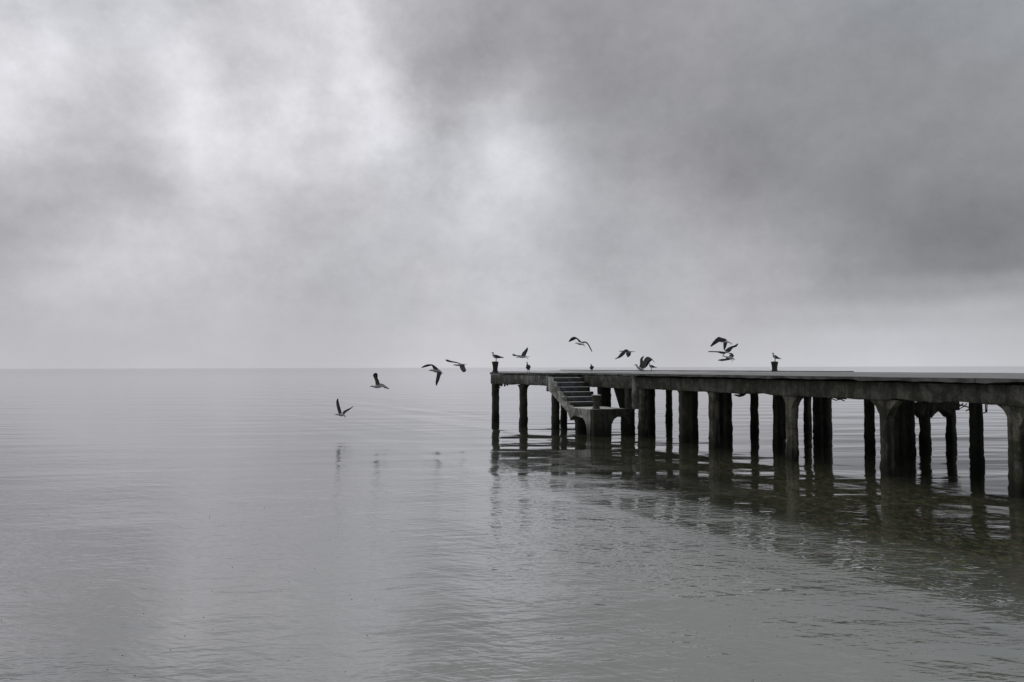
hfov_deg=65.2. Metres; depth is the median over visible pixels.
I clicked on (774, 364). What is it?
mooring bollard
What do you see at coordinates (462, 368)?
gull
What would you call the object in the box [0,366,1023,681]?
water
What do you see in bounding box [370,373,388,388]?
gull
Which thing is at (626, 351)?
gull
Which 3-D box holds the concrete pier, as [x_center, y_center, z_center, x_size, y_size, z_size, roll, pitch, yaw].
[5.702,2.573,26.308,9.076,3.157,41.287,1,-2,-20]
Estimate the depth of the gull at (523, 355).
30.17 m
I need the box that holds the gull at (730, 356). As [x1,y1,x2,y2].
[718,353,734,361]
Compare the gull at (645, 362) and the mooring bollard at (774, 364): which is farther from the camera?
the gull at (645, 362)
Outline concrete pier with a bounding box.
[490,370,1023,496]
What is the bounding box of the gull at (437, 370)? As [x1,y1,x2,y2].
[421,364,442,385]
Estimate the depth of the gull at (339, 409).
26.17 m
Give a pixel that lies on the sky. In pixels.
(184, 183)
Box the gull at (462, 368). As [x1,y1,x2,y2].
[446,360,466,371]
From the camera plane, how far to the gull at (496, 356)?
31.30 m
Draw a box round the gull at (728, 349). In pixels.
[708,343,737,355]
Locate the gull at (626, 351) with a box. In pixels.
[615,349,634,358]
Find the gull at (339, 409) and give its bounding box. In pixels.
[335,398,351,416]
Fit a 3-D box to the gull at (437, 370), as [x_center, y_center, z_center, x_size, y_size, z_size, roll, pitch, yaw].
[-3.126,1.328,31.351,0.799,0.841,0.597,0,-2,0]
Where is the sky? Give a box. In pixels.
[0,0,1023,368]
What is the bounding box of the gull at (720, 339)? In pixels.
[711,337,730,349]
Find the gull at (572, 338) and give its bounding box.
[568,337,591,351]
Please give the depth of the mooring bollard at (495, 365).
31.24 m
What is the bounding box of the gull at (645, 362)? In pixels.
[635,356,653,370]
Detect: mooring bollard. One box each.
[492,361,498,371]
[591,394,600,408]
[771,361,777,371]
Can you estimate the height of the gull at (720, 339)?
0.518 m
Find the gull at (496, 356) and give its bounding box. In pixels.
[492,352,503,360]
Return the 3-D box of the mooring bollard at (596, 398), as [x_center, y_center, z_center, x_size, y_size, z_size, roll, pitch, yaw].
[2.601,1.870,24.702,0.308,0.441,0.316,0,-2,0]
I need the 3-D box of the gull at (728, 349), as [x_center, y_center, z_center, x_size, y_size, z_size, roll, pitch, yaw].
[8.704,0.353,32.756,1.912,0.560,0.210,1,-2,-35]
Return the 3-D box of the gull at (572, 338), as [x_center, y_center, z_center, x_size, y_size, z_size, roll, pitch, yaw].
[2.493,0.121,29.026,1.465,0.525,0.278,2,-3,-42]
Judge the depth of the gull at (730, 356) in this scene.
31.15 m
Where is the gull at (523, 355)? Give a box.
[512,348,529,358]

